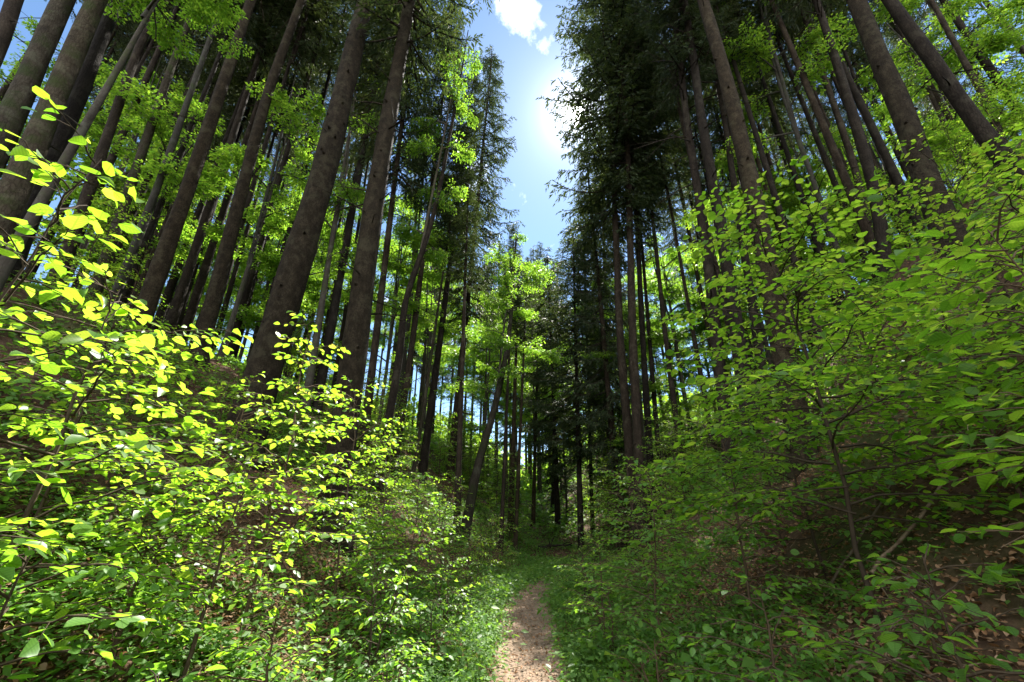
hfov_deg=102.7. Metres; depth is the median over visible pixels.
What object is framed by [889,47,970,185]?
spruce tree
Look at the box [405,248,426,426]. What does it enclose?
spruce tree
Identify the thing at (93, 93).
spruce tree
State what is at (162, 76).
spruce tree
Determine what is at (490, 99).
spruce tree
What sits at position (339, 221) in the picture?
spruce tree
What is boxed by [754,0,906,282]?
spruce tree
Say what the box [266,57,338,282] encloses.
spruce tree
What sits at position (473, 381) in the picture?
beech tree
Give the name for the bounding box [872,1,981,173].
spruce tree
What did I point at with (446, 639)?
beech bush
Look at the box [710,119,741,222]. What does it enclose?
spruce tree
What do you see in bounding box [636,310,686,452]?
beech tree
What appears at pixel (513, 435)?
spruce tree
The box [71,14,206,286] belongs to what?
spruce tree
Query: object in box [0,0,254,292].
beech tree
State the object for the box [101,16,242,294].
spruce tree
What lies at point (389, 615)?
beech bush
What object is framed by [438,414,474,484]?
beech sapling
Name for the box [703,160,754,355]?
spruce tree
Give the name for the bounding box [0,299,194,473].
beech sapling
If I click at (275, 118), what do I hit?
spruce tree
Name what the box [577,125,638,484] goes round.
spruce tree
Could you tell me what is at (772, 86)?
spruce tree
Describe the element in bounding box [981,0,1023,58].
spruce tree
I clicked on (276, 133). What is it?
spruce tree
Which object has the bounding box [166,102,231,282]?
spruce tree
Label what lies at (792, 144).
spruce tree
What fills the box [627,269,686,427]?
beech tree
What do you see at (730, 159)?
spruce tree
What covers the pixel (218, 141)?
spruce tree
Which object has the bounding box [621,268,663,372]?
beech tree
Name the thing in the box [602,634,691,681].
beech bush
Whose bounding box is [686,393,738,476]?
beech sapling
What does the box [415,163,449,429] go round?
spruce tree
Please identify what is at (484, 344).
spruce tree
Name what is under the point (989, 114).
beech sapling
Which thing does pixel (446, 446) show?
beech sapling
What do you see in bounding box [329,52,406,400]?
spruce tree
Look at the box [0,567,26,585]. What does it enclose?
beech bush
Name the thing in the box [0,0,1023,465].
sky
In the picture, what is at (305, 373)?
beech sapling
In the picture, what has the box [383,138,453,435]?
beech tree
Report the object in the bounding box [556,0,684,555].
spruce tree
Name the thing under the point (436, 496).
beech bush
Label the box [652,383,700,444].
beech sapling
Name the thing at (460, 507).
beech bush
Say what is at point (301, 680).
fallen branch
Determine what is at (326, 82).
spruce tree
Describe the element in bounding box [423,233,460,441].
spruce tree
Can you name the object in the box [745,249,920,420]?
beech sapling
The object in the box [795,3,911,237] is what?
spruce tree
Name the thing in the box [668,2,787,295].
spruce tree
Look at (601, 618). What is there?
beech bush
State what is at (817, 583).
beech sapling
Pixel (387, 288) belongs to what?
beech tree
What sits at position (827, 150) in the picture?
spruce tree
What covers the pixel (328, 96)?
spruce tree
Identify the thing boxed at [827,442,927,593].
fallen branch
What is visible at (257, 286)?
beech tree
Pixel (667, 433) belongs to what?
beech sapling
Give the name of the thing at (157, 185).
spruce tree
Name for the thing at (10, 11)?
spruce tree
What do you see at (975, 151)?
beech sapling
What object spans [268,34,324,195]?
spruce tree
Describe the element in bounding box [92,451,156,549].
fallen branch
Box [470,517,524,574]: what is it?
beech bush
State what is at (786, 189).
beech tree
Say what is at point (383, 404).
beech sapling
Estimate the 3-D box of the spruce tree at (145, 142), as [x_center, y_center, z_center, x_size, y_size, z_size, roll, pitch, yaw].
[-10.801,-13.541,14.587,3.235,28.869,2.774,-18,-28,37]
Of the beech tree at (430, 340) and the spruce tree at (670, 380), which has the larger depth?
the beech tree at (430, 340)
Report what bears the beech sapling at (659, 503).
on the ground at (990, 603)
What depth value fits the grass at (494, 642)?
5.28 m
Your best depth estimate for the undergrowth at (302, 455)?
8.88 m
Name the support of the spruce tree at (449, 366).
on the ground at (990, 603)
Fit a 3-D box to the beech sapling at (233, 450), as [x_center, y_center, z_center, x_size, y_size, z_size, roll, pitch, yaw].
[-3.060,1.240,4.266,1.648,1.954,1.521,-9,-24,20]
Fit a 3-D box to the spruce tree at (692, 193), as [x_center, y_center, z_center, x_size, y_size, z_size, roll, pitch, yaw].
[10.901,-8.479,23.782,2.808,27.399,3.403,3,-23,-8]
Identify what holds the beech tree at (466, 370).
on the ground at (990, 603)
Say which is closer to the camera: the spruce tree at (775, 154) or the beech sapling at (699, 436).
the beech sapling at (699, 436)
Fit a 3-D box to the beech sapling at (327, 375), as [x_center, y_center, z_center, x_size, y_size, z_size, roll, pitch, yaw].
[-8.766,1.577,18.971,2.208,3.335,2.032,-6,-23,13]
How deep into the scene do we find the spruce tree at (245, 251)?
42.66 m
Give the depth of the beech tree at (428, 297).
22.18 m
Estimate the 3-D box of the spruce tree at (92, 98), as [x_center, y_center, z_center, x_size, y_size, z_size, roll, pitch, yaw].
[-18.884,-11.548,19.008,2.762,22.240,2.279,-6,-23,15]
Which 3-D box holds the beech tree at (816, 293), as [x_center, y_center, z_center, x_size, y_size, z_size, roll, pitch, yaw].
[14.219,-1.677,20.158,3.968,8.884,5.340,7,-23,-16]
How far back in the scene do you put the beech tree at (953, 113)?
16.25 m
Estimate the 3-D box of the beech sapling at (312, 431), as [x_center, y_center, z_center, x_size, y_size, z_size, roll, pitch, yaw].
[-1.856,1.056,3.293,1.320,2.744,1.325,19,-29,-38]
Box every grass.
[432,573,540,681]
[549,572,655,681]
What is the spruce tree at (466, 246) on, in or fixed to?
on the ground at (990, 603)
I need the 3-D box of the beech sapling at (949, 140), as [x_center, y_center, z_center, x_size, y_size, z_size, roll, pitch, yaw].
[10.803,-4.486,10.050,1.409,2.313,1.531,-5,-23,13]
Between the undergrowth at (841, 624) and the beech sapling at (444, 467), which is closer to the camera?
the undergrowth at (841, 624)
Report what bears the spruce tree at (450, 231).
on the ground at (990, 603)
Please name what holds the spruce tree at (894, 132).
on the ground at (990, 603)
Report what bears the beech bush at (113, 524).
on the ground at (990, 603)
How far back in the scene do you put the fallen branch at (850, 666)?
2.53 m
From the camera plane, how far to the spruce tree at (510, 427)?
45.83 m
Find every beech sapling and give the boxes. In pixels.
[0,86,157,567]
[0,258,265,605]
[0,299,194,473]
[25,182,154,317]
[84,240,176,325]
[98,447,331,677]
[138,371,307,550]
[175,310,368,646]
[259,376,435,606]
[283,309,328,390]
[283,323,312,379]
[289,314,342,390]
[291,331,331,388]
[296,343,334,389]
[311,402,332,447]
[346,471,464,627]
[352,422,437,557]
[355,370,402,466]
[357,368,418,465]
[364,365,414,439]
[371,386,387,425]
[374,361,418,424]
[392,391,432,439]
[413,402,457,479]
[433,409,477,477]
[435,397,491,478]
[435,442,462,470]
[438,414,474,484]
[461,440,488,495]
[462,401,491,476]
[462,447,494,489]
[463,457,489,495]
[464,432,500,489]
[465,432,480,476]
[475,434,532,532]
[477,456,500,507]
[478,450,500,497]
[479,429,515,496]
[479,460,538,537]
[483,438,519,506]
[493,462,527,517]
[566,458,608,535]
[568,453,745,674]
[575,467,615,550]
[576,419,627,511]
[576,456,699,604]
[587,416,626,509]
[590,435,666,546]
[590,473,630,554]
[597,419,627,496]
[598,437,647,516]
[628,424,695,527]
[636,155,1023,621]
[640,479,693,547]
[641,420,707,516]
[643,400,713,504]
[646,441,676,491]
[651,402,687,465]
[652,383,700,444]
[657,406,879,623]
[668,463,706,514]
[670,367,740,471]
[671,379,721,466]
[673,437,701,488]
[674,344,970,577]
[678,370,715,424]
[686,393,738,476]
[696,365,852,545]
[730,359,777,428]
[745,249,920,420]
[779,271,1019,467]
[782,541,1023,681]
[810,293,886,374]
[824,168,927,283]
[835,296,1023,507]
[863,123,1023,362]
[880,169,1023,442]
[884,174,1023,570]
[927,110,987,198]
[937,64,1023,174]
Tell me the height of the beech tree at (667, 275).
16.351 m
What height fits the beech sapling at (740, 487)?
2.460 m
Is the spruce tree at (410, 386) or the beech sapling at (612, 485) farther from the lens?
the spruce tree at (410, 386)
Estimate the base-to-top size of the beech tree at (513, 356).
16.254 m
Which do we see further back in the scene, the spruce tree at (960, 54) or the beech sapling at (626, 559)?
the spruce tree at (960, 54)
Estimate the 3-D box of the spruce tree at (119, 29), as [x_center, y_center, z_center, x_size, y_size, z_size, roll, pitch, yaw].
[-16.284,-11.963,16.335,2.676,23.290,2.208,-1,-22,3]
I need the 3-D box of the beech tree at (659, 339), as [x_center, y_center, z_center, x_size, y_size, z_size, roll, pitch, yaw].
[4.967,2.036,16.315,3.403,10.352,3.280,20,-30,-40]
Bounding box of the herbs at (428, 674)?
[225,547,554,681]
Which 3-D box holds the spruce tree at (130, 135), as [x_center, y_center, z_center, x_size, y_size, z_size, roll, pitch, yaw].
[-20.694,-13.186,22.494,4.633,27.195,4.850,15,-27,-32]
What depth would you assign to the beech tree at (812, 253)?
17.89 m
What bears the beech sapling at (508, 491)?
on the ground at (990, 603)
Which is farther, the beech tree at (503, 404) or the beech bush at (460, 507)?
the beech tree at (503, 404)
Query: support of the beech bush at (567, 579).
on the ground at (990, 603)
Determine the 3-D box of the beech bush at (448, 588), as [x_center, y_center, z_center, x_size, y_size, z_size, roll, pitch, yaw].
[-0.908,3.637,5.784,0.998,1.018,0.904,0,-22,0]
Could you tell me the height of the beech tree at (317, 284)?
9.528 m
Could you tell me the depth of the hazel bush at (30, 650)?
1.75 m
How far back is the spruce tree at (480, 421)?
55.65 m
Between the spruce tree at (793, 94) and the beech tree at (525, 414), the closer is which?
the spruce tree at (793, 94)
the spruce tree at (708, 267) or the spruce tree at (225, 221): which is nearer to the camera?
the spruce tree at (708, 267)
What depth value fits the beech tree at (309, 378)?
12.84 m
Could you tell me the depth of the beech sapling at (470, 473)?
20.48 m
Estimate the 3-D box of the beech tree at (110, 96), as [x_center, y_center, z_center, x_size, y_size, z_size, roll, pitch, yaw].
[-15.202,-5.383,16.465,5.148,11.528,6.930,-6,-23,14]
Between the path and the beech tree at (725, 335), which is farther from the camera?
the beech tree at (725, 335)
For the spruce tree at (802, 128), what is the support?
on the ground at (990, 603)
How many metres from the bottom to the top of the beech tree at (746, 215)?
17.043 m
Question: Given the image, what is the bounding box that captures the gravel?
[493,586,563,681]
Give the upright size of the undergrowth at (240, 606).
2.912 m
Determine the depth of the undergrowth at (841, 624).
3.52 m
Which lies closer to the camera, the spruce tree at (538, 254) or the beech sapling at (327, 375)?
the beech sapling at (327, 375)
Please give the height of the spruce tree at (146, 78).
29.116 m
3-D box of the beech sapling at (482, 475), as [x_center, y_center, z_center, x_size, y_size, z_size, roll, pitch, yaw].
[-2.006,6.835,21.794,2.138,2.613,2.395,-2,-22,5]
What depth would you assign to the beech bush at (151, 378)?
5.33 m
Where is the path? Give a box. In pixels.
[487,578,575,681]
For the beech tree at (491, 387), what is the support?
on the ground at (990, 603)
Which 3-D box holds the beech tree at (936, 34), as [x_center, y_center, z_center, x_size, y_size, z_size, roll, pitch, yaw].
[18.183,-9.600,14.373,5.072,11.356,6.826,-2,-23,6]
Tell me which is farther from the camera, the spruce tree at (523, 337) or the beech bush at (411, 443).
the spruce tree at (523, 337)
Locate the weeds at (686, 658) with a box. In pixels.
[534,566,861,681]
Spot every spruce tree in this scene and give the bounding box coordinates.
[0,0,23,67]
[0,0,76,177]
[0,0,83,102]
[0,0,108,255]
[0,41,29,88]
[7,0,124,284]
[23,0,189,279]
[30,0,194,282]
[32,0,168,247]
[34,6,150,211]
[43,17,203,285]
[47,1,165,289]
[69,11,194,283]
[70,0,198,274]
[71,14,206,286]
[85,0,219,301]
[90,1,149,92]
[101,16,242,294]
[102,2,257,291]
[104,2,167,53]
[106,0,223,316]
[106,38,201,297]
[119,0,294,307]
[126,0,264,332]
[126,9,255,303]
[127,0,288,318]
[151,8,302,330]
[151,31,223,155]
[160,39,262,330]
[162,0,332,339]
[165,86,235,286]
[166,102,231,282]
[171,30,245,188]
[174,31,298,336]
[179,0,319,341]
[180,91,267,328]
[187,0,336,367]
[188,55,298,347]
[192,30,294,289]
[197,185,253,317]
[211,46,316,351]
[216,0,374,471]
[218,0,339,318]
[222,172,260,327]
[228,0,355,360]
[233,8,351,359]
[234,146,290,288]
[236,60,323,358]
[240,124,279,185]
[243,86,322,365]
[257,67,297,189]
[263,0,354,314]
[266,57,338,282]
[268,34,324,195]
[286,245,322,377]
[288,130,346,377]
[298,93,361,378]
[299,60,342,175]
[311,0,429,414]
[312,0,499,557]
[313,75,371,387]
[314,28,394,388]
[316,33,370,317]
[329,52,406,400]
[350,0,450,466]
[378,137,429,414]
[390,0,477,476]
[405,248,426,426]
[406,121,478,478]
[411,290,428,425]
[413,268,442,383]
[415,60,491,481]
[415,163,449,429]
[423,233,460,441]
[425,46,524,480]
[433,305,456,418]
[442,284,460,431]
[443,170,490,539]
[466,261,484,442]
[470,261,494,435]
[475,263,503,471]
[477,249,513,467]
[491,224,528,552]
[494,398,511,449]
[502,361,521,477]
[504,251,527,535]
[507,257,540,550]
[512,247,586,527]
[517,259,539,490]
[520,226,621,553]
[521,245,546,490]
[521,375,527,481]
[523,242,547,525]
[524,280,548,493]
[525,259,580,511]
[536,0,679,551]
[551,200,630,531]
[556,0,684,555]
[559,143,654,551]
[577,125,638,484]
[598,1,667,538]
[610,63,667,518]
[611,3,699,499]
[614,252,637,354]
[625,0,729,342]
[625,0,760,485]
[625,272,656,396]
[629,42,718,464]
[635,0,770,459]
[645,28,713,369]
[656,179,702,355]
[658,0,773,417]
[658,36,731,406]
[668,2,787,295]
[670,91,720,271]
[670,98,738,427]
[674,67,758,407]
[678,156,737,386]
[690,91,756,368]
[691,55,753,258]
[695,0,824,353]
[696,86,765,322]
[697,0,818,482]
[700,14,814,353]
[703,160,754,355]
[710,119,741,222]
[713,96,806,351]
[715,0,842,313]
[720,0,825,338]
[737,2,839,297]
[744,1,873,283]
[750,0,876,281]
[751,0,853,184]
[752,73,835,313]
[753,35,844,298]
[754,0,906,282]
[755,78,814,275]
[759,0,876,265]
[765,23,866,246]
[766,139,825,300]
[767,78,843,291]
[769,0,911,254]
[776,53,860,281]
[783,39,855,182]
[794,0,906,227]
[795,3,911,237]
[808,0,927,241]
[809,54,877,132]
[810,6,912,190]
[810,97,865,246]
[817,81,892,245]
[833,5,907,168]
[834,0,976,189]
[835,2,900,148]
[846,0,974,272]
[852,112,914,241]
[863,39,958,188]
[871,0,964,134]
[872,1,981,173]
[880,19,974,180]
[881,0,1023,191]
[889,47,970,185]
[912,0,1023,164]
[928,0,1007,141]
[939,0,1023,128]
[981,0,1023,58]
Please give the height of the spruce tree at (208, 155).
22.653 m
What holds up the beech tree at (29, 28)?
on the ground at (990, 603)
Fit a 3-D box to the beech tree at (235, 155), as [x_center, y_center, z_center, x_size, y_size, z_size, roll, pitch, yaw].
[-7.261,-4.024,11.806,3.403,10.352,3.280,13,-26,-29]
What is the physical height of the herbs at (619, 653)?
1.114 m
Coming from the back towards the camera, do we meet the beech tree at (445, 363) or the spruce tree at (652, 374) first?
the beech tree at (445, 363)
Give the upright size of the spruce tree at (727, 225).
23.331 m
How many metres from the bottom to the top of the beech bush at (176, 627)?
0.842 m
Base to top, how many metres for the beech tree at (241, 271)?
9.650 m
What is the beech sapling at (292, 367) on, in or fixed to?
on the ground at (990, 603)
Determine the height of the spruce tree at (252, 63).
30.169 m
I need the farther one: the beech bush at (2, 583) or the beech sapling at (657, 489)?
the beech sapling at (657, 489)
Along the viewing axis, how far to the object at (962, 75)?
21.36 m
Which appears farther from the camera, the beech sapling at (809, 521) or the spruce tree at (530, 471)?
the spruce tree at (530, 471)
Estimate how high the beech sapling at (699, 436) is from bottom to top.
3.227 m
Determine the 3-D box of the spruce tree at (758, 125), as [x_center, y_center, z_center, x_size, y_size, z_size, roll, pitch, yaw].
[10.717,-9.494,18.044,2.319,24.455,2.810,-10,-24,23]
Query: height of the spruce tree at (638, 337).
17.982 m
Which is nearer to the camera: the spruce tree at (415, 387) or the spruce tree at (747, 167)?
the spruce tree at (747, 167)
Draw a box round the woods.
[188,334,770,494]
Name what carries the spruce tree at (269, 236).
on the ground at (990, 603)
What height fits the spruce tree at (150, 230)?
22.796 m
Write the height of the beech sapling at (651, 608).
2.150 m
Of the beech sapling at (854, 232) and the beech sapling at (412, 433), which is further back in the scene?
the beech sapling at (412, 433)
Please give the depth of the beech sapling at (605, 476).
18.78 m
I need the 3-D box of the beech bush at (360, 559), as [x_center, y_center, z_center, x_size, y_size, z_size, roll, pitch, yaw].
[-1.362,2.679,4.244,1.156,1.044,1.193,4,-23,-10]
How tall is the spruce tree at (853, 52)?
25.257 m
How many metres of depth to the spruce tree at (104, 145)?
10.37 m
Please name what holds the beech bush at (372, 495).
on the ground at (990, 603)
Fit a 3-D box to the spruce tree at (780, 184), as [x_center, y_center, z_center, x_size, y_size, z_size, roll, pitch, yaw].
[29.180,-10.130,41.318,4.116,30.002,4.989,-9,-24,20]
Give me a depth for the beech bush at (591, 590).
5.50 m
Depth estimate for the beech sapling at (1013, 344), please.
2.79 m
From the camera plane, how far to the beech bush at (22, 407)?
2.98 m
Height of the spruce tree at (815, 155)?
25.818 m
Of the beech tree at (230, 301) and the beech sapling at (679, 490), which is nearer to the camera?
the beech sapling at (679, 490)
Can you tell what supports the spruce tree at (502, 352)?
on the ground at (990, 603)
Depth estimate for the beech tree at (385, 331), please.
34.01 m
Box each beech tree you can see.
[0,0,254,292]
[0,15,108,248]
[1,54,208,285]
[9,89,212,288]
[49,56,238,293]
[87,162,256,326]
[116,160,221,307]
[164,212,265,339]
[191,274,237,335]
[199,213,280,352]
[202,74,326,361]
[205,199,327,363]
[214,164,383,338]
[224,180,300,363]
[230,204,350,378]
[232,212,357,381]
[288,221,422,379]
[292,71,380,412]
[309,199,467,437]
[315,204,357,307]
[320,282,385,384]
[337,284,391,347]
[371,263,422,407]
[372,27,482,491]
[372,244,472,447]
[382,211,440,434]
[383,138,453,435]
[413,258,464,430]
[415,308,425,362]
[417,304,451,377]
[426,302,481,443]
[434,232,572,540]
[438,290,540,495]
[441,276,502,468]
[446,379,478,438]
[451,289,517,486]
[452,305,495,466]
[468,302,534,492]
[481,250,582,511]
[481,270,532,502]
[487,397,544,485]
[488,367,540,471]
[496,257,546,503]
[533,350,584,520]
[553,277,666,482]
[579,280,656,447]
[582,286,683,504]
[613,233,736,470]
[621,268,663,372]
[622,248,697,436]
[624,245,749,477]
[625,251,695,397]
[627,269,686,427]
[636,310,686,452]
[643,250,753,441]
[655,300,687,389]
[674,149,838,387]
[688,221,803,400]
[698,153,868,340]
[713,170,804,271]
[716,0,876,300]
[737,240,845,369]
[739,121,896,309]
[748,226,836,337]
[776,184,872,316]
[790,181,889,335]
[801,141,954,282]
[804,121,920,276]
[833,102,964,245]
[854,0,1023,170]
[890,110,973,199]
[896,69,1023,207]
[927,0,1023,153]
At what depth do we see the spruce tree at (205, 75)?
17.40 m
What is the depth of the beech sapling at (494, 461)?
26.97 m
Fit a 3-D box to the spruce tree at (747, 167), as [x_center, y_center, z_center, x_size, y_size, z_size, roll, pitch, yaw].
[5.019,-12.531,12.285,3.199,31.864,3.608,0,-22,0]
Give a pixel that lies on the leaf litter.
(696, 591)
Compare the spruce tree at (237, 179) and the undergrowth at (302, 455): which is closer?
the undergrowth at (302, 455)
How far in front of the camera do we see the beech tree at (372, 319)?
44.66 m
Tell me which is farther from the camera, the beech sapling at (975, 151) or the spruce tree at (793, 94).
the spruce tree at (793, 94)
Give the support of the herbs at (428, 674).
on the ground at (990, 603)
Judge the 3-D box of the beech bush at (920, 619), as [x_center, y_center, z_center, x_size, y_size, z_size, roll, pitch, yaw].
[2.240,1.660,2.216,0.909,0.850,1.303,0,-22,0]
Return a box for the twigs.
[0,321,1022,681]
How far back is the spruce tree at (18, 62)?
15.60 m
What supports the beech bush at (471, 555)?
on the ground at (990, 603)
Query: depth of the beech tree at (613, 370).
25.55 m
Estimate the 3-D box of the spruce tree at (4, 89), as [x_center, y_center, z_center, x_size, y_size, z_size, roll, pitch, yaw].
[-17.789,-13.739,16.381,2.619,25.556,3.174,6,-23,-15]
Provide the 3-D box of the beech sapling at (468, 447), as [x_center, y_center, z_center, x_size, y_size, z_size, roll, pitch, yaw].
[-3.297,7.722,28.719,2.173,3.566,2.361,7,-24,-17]
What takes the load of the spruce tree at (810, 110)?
on the ground at (990, 603)
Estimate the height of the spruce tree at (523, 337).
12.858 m
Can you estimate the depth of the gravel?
5.34 m
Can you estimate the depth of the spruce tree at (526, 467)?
58.35 m
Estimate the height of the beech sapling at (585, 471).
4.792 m
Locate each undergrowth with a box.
[0,270,370,466]
[0,390,451,681]
[0,455,293,681]
[164,345,479,600]
[213,291,863,603]
[360,392,773,535]
[441,488,641,583]
[605,339,1023,681]
[657,122,1023,536]
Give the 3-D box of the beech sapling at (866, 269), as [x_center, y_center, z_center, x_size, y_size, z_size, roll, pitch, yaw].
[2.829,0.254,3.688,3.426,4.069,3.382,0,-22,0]
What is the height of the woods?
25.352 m
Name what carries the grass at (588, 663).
on the ground at (990, 603)
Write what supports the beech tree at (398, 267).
on the ground at (990, 603)
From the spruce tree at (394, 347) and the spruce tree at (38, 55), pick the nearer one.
the spruce tree at (38, 55)
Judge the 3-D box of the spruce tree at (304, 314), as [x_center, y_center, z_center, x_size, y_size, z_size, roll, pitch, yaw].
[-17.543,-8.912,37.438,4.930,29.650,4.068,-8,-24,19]
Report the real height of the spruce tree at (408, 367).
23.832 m
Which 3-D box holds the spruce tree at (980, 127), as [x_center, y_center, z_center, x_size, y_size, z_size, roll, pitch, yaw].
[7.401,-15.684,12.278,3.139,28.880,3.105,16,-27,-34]
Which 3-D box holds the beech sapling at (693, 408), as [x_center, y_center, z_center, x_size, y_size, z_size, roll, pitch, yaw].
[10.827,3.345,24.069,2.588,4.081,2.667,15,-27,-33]
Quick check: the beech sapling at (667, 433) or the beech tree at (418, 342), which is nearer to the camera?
the beech sapling at (667, 433)
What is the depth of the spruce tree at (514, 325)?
16.14 m
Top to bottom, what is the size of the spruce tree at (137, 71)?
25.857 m
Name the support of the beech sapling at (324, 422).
on the ground at (990, 603)
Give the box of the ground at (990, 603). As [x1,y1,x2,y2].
[0,139,1023,681]
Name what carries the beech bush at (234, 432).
on the ground at (990, 603)
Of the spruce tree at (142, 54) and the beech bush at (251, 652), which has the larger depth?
the spruce tree at (142, 54)
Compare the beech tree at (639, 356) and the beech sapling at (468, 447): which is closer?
the beech tree at (639, 356)
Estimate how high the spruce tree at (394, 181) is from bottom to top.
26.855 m
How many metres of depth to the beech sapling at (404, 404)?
12.16 m
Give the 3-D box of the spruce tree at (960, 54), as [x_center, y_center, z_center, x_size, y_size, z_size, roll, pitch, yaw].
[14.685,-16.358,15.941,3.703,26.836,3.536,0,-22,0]
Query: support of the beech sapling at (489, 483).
on the ground at (990, 603)
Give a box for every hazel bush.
[0,532,166,681]
[135,663,226,681]
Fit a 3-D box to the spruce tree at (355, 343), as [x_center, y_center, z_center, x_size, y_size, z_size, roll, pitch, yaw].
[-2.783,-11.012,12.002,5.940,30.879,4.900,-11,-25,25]
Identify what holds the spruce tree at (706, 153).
on the ground at (990, 603)
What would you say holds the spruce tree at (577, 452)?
on the ground at (990, 603)
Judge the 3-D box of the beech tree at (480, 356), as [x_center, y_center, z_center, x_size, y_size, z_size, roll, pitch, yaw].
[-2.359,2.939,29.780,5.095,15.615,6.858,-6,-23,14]
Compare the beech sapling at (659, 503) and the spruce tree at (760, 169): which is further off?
the spruce tree at (760, 169)
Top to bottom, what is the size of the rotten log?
0.531 m
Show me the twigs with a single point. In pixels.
(530, 607)
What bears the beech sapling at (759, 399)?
on the ground at (990, 603)
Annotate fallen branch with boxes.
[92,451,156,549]
[260,640,304,681]
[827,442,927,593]
[844,590,981,680]
[870,387,1023,574]
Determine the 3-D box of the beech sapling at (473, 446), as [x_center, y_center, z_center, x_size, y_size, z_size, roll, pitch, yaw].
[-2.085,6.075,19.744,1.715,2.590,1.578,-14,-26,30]
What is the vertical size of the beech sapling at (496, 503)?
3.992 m
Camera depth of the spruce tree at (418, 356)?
44.55 m
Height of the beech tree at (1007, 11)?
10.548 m
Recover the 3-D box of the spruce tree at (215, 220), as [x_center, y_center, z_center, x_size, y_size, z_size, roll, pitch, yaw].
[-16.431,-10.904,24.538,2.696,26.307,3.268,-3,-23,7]
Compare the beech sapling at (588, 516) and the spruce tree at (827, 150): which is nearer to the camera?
the beech sapling at (588, 516)
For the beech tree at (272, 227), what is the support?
on the ground at (990, 603)
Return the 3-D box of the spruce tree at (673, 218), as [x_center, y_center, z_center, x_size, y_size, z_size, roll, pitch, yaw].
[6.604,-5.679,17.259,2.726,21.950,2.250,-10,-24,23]
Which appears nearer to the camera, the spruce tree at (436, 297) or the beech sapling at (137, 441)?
the beech sapling at (137, 441)
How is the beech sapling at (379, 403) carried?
on the ground at (990, 603)
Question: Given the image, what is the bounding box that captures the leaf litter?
[0,197,1023,681]
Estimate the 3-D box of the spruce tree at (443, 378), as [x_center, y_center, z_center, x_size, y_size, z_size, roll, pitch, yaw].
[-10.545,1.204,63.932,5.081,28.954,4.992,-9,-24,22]
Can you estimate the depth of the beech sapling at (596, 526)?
16.75 m
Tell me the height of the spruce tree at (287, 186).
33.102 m
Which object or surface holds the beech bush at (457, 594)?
on the ground at (990, 603)
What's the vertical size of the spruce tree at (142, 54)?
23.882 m
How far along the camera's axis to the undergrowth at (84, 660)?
2.49 m
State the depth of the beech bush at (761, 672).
2.55 m
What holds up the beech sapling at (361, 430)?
on the ground at (990, 603)
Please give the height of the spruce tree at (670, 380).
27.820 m
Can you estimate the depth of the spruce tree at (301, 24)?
15.23 m
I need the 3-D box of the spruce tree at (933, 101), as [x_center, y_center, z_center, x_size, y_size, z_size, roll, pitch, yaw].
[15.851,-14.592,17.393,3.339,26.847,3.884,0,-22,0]
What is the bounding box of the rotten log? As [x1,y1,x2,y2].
[537,536,571,549]
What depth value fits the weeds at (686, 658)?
4.12 m
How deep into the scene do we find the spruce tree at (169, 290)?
13.76 m
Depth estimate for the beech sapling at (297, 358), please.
20.54 m
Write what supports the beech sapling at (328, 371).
on the ground at (990, 603)
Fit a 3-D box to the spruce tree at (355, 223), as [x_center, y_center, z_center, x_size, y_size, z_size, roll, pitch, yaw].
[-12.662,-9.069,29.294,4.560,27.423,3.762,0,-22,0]
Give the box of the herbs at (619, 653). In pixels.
[533,544,945,681]
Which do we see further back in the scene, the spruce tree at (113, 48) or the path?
the spruce tree at (113, 48)
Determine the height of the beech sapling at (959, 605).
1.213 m
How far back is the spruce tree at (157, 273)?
8.78 m
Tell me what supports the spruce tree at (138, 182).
on the ground at (990, 603)
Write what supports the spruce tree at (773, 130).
on the ground at (990, 603)
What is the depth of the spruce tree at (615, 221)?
17.46 m
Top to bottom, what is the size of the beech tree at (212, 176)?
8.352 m
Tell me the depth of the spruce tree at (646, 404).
15.47 m
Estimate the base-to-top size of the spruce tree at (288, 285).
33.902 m
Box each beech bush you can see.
[0,380,173,533]
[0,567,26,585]
[29,521,222,667]
[45,451,244,588]
[78,325,219,414]
[162,375,280,483]
[193,603,342,681]
[290,454,392,548]
[297,563,453,681]
[316,545,429,640]
[353,426,409,518]
[355,408,426,497]
[359,644,425,681]
[387,501,476,614]
[392,599,466,675]
[404,476,459,541]
[415,558,482,638]
[420,470,472,534]
[440,524,508,593]
[443,558,496,607]
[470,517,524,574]
[534,518,632,600]
[552,536,642,646]
[564,550,615,617]
[572,581,646,659]
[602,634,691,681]
[664,570,849,681]
[816,568,1023,681]
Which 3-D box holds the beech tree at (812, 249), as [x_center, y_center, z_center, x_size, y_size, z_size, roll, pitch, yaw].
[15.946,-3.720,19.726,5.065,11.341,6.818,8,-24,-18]
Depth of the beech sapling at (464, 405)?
21.75 m
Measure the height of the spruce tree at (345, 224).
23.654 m
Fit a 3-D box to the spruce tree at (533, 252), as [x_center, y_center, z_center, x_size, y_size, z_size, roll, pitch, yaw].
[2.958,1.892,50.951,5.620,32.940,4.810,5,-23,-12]
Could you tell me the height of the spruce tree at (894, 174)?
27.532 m
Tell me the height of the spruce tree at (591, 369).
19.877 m
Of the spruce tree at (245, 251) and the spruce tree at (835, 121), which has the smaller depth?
the spruce tree at (835, 121)
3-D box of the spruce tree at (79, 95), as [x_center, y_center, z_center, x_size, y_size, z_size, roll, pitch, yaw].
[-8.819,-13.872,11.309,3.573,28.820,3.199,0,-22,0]
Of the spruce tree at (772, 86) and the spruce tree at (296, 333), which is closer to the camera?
the spruce tree at (772, 86)

